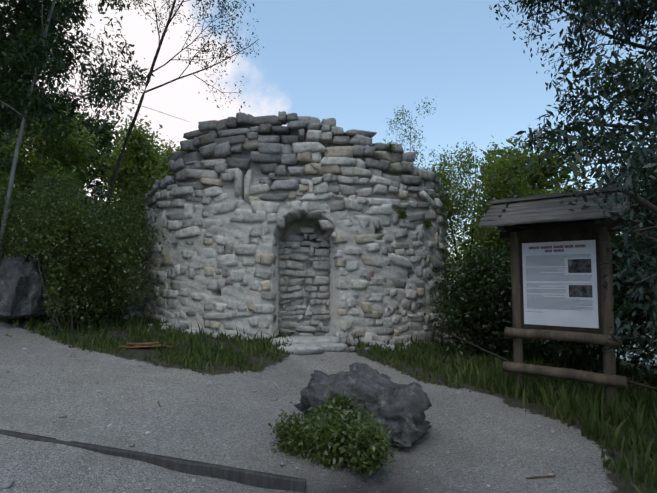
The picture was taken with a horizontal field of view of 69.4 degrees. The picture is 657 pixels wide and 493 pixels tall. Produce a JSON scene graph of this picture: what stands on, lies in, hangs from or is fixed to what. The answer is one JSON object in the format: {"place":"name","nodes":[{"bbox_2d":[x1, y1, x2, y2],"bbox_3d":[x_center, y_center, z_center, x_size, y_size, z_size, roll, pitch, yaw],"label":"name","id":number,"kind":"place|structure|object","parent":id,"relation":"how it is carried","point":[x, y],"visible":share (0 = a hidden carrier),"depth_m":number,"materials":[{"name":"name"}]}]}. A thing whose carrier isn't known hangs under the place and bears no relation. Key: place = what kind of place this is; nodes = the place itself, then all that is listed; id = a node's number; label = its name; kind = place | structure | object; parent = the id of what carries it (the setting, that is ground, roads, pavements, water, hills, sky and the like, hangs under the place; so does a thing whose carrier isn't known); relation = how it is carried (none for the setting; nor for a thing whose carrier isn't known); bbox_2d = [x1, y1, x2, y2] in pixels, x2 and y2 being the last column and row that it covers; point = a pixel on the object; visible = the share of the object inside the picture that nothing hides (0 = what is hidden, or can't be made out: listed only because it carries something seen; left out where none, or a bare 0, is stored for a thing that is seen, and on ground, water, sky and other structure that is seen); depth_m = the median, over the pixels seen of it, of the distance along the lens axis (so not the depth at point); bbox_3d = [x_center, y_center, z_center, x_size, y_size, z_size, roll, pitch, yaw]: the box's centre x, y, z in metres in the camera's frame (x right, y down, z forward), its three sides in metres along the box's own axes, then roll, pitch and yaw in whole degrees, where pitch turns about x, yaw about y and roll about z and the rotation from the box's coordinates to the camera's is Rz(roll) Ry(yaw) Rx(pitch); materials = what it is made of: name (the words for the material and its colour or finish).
{"place":"outdoors","nodes":[
{"label":"outdoors","id":0,"kind":"place"},
{"bbox_2d":[0,168,656,492],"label":"ground","id":1,"kind":"structure","parent":0,"point":[57,468],"depth_m":4.55,"materials":[{"name":"grey gravel"}]},
{"bbox_2d":[0,255,56,318],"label":"boulder","id":2,"kind":"object","parent":1,"relation":"on","point":[21,290],"visible":0.92,"depth_m":8.32,"materials":[{"name":"grey stone"}]},
{"bbox_2d":[0,79,57,178],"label":"tree","id":3,"kind":"object","parent":1,"relation":"on","point":[31,153],"depth_m":20.60,"materials":[{"name":"green plant"}]},
{"bbox_2d":[0,175,71,272],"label":"shrub","id":4,"kind":"object","parent":1,"relation":"on","point":[5,250],"visible":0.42,"depth_m":8.72,"materials":[{"name":"green plant"}]},
{"bbox_2d":[0,0,104,183],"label":"ash tree","id":5,"kind":"object","parent":1,"relation":"on","point":[43,107],"visible":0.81,"depth_m":9.33,"materials":[{"name":"green plant"}]},
{"bbox_2d":[0,87,118,259],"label":"tree","id":6,"kind":"object","parent":1,"relation":"on","point":[40,146],"visible":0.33,"depth_m":17.25,"materials":[{"name":"green plant"}]},
{"bbox_2d":[0,172,138,336],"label":"shrub","id":7,"kind":"object","parent":1,"relation":"on","point":[71,299],"visible":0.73,"depth_m":8.48,"materials":[{"name":"green plant"}]},
{"bbox_2d":[0,158,143,262],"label":"shrub","id":8,"kind":"object","parent":1,"relation":"on","point":[51,181],"visible":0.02,"depth_m":10.83,"materials":[{"name":"green plant"}]},
{"bbox_2d":[20,103,128,222],"bbox_3d":[-15.148,-4.405,28.598,5.930,9.640,8.326,0,-4,-1],"label":"tree","id":9,"kind":"object","parent":1,"relation":"on","point":[105,139],"visible":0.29,"depth_m":29.38,"materials":[{"name":"green plant"}]},
{"bbox_2d":[0,158,157,323],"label":"shrub","id":10,"kind":"object","parent":1,"relation":"on","point":[123,207],"visible":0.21,"depth_m":10.13,"materials":[{"name":"green plant"}]},
{"bbox_2d":[0,163,163,329],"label":"shrub","id":11,"kind":"object","parent":1,"relation":"on","point":[50,203],"visible":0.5,"depth_m":8.70,"materials":[{"name":"green plant"}]},
{"bbox_2d":[4,199,169,325],"bbox_3d":[-4.549,0.483,9.432,2.756,2.756,2.938,0,-4,-1],"label":"shrub","id":12,"kind":"object","parent":1,"relation":"on","point":[128,270],"visible":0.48,"depth_m":9.10,"materials":[{"name":"green plant"}]},
{"bbox_2d":[0,0,188,264],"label":"ash tree","id":13,"kind":"object","parent":1,"relation":"on","point":[105,82],"visible":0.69,"depth_m":9.75,"materials":[{"name":"green plant"}]},
{"bbox_2d":[92,107,173,277],"bbox_3d":[-7.301,-1.793,19.303,4.329,7.277,3.999,0,-4,-1],"label":"tree","id":14,"kind":"object","parent":1,"relation":"on","point":[138,154],"visible":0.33,"depth_m":18.76,"materials":[{"name":"green plant"}]},
{"bbox_2d":[91,128,180,280],"bbox_3d":[-9.262,-2.143,22.876,5.171,7.862,4.239,0,-4,-1],"label":"tree","id":15,"kind":"object","parent":1,"relation":"on","point":[164,152],"visible":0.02,"depth_m":22.77,"materials":[{"name":"green plant"}]},
{"bbox_2d":[117,342,172,347],"bbox_3d":[-2.917,1.568,7.559,0.881,0.091,0.333,0,-4,-1],"label":"wood debris","id":16,"kind":"object","parent":1,"relation":"on","point":[139,345],"visible":0.75,"depth_m":7.45,"materials":[{"name":"brown plant"}]},
{"bbox_2d":[0,429,306,491],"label":"water bar","id":17,"kind":"object","parent":1,"relation":"on","point":[259,479],"visible":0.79,"depth_m":3.56,"materials":[{"name":"grey"}]},
{"bbox_2d":[103,0,263,219],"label":"tree","id":18,"kind":"object","parent":1,"relation":"on","point":[151,71],"visible":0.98,"depth_m":10.61,"materials":[{"name":"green plant"}]},
{"bbox_2d":[121,306,455,350],"bbox_3d":[-0.810,1.762,10.165,8.380,0.837,3.407,0,-4,-1],"label":"tower rubble","id":19,"kind":"object","parent":1,"relation":"on","point":[138,313],"visible":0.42,"depth_m":9.26,"materials":[{"name":"grey stone"}]},
{"bbox_2d":[0,342,577,492],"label":"pebbles","id":20,"kind":"object","parent":1,"relation":"on","point":[7,485],"visible":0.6,"depth_m":4.32,"materials":[{"name":"grey gravel"}]},
{"bbox_2d":[141,125,446,341],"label":"tower","id":21,"kind":"structure","parent":1,"relation":"on","point":[235,292],"depth_m":9.59,"materials":[{"name":"grey stone"}]},
{"bbox_2d":[140,111,448,343],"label":"tower stones","id":22,"kind":"object","parent":21,"relation":"attached to","point":[220,138],"visible":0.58,"depth_m":9.61,"materials":[{"name":"grey stone"}]},
{"bbox_2d":[379,106,412,150],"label":"sapling","id":23,"kind":"object","parent":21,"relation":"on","point":[396,123],"visible":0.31,"depth_m":14.74,"materials":[{"name":"green plant"}]},
{"bbox_2d":[395,97,434,167],"bbox_3d":[2.291,-0.887,12.714,1.317,6.380,1.380,0,-4,-1],"label":"sapling","id":24,"kind":"object","parent":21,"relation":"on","point":[405,124],"visible":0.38,"depth_m":12.80,"materials":[{"name":"green plant"}]},
{"bbox_2d":[386,140,451,228],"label":"weeds on tower","id":25,"kind":"object","parent":21,"relation":"attached to","point":[427,223],"visible":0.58,"depth_m":10.56,"materials":[{"name":"green plant"}]},
{"bbox_2d":[270,336,346,354],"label":"door step slabs","id":26,"kind":"structure","parent":1,"relation":"on","point":[303,345],"depth_m":8.45,"materials":[{"name":"stone"}]},
{"bbox_2d":[268,379,398,482],"bbox_3d":[0.124,1.603,4.105,1.271,0.778,0.923,-3,-5,38],"label":"bush","id":27,"kind":"object","parent":1,"relation":"on","point":[340,431],"visible":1,"depth_m":3.92,"materials":[{"name":"green plant"}]},
{"bbox_2d":[158,401,555,478],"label":"twigs on path","id":28,"kind":"object","parent":1,"relation":"on","point":[526,477],"visible":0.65,"depth_m":3.97,"materials":[{"name":"brown plant"}]},
{"bbox_2d":[294,362,431,446],"bbox_3d":[0.364,1.546,4.811,1.332,0.692,1.001,-1,-4,20],"label":"boulder","id":29,"kind":"object","parent":1,"relation":"on","point":[401,408],"visible":0.75,"depth_m":4.55,"materials":[{"name":"grey stone"}]},
{"bbox_2d":[409,145,482,283],"bbox_3d":[3.687,-0.397,13.739,2.611,5.640,3.362,1,-4,-19],"label":"young tree","id":30,"kind":"object","parent":1,"relation":"on","point":[441,163],"visible":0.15,"depth_m":13.89,"materials":[{"name":"green plant"}]},
{"bbox_2d":[437,138,521,331],"bbox_3d":[3.396,-0.068,11.985,3.500,5.365,2.756,0,-4,-1],"label":"young tree","id":31,"kind":"object","parent":1,"relation":"on","point":[459,204],"visible":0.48,"depth_m":11.84,"materials":[{"name":"green plant"}]},
{"bbox_2d":[424,238,552,364],"bbox_3d":[3.346,1.125,9.618,2.909,2.737,2.936,-2,-4,24],"label":"shrub","id":32,"kind":"object","parent":1,"relation":"on","point":[469,304],"visible":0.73,"depth_m":9.03,"materials":[{"name":"green plant"}]},
{"bbox_2d":[449,165,536,349],"bbox_3d":[3.736,0.235,10.203,2.018,4.219,2.383,-3,-5,37],"label":"bush","id":33,"kind":"object","parent":1,"relation":"on","point":[489,231],"visible":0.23,"depth_m":10.04,"materials":[{"name":"green plant"}]},
{"bbox_2d":[453,132,557,285],"bbox_3d":[4.251,-0.054,10.827,2.918,4.941,2.897,0,-4,-1],"label":"young tree","id":34,"kind":"object","parent":1,"relation":"on","point":[512,162],"visible":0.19,"depth_m":10.32,"materials":[{"name":"green plant"}]},
{"bbox_2d":[453,129,603,262],"bbox_3d":[9.915,-0.745,24.517,8.059,11.139,7.113,1,-4,-17],"label":"tree","id":35,"kind":"object","parent":1,"relation":"on","point":[539,176],"visible":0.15,"depth_m":23.87,"materials":[{"name":"green plant"}]},
{"bbox_2d":[440,323,656,389],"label":"fence rail","id":36,"kind":"object","parent":1,"relation":"on","point":[506,360],"visible":0.69,"depth_m":7.54,"materials":[{"name":"brown wood"}]},
{"bbox_2d":[507,184,612,361],"bbox_3d":[4.817,0.525,9.643,2.974,3.950,2.009,0,-4,-1],"label":"bush","id":37,"kind":"object","parent":1,"relation":"on","point":[571,356],"depth_m":9.83,"materials":[{"name":"green plant"}]},
{"bbox_2d":[478,185,643,404],"bbox_3d":[3.027,0.863,6.192,1.775,3.125,1.069,-4,-5,41],"label":"info board","id":38,"kind":"object","parent":1,"relation":"on","point":[559,252],"visible":0.96,"depth_m":6.13,"materials":[{"name":"brown wood"}]},
{"bbox_2d":[476,186,656,372],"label":"shrub","id":39,"kind":"object","parent":1,"relation":"on","point":[546,342],"visible":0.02,"depth_m":10.06,"materials":[{"name":"green plant"}]},
{"bbox_2d":[489,0,656,380],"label":"holm oak tree","id":40,"kind":"object","parent":1,"relation":"on","point":[544,16],"visible":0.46,"depth_m":6.45,"materials":[{"name":"green plant"}]},
{"bbox_2d":[505,179,654,374],"bbox_3d":[4.643,0.598,8.712,2.734,3.667,4.303,0,-4,-1],"label":"shrub","id":41,"kind":"object","parent":1,"relation":"on","point":[573,347],"visible":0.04,"depth_m":7.88,"materials":[{"name":"green plant"}]},
{"bbox_2d":[513,0,656,351],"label":"holm oak tree","id":42,"kind":"object","parent":1,"relation":"on","point":[607,141],"visible":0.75,"depth_m":3.74,"materials":[{"name":"green plant"}]},
{"bbox_2d":[563,189,656,393],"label":"shrub","id":43,"kind":"object","parent":1,"relation":"on","point":[637,361],"visible":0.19,"depth_m":7.49,"materials":[{"name":"green plant"}]},
{"bbox_2d":[566,31,656,319],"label":"tree","id":44,"kind":"object","parent":1,"relation":"on","point":[642,86],"visible":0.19,"depth_m":9.57,"materials":[{"name":"green plant"}]},
{"bbox_2d":[0,297,656,492],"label":"grass","id":45,"kind":"structure","parent":0,"point":[581,402],"depth_m":6.99,"materials":[{"name":"green plant"}]},
{"bbox_2d":[0,0,656,364],"label":"sky","id":46,"kind":"structure","parent":0,"point":[351,62],"materials":[{"name":"blue"}]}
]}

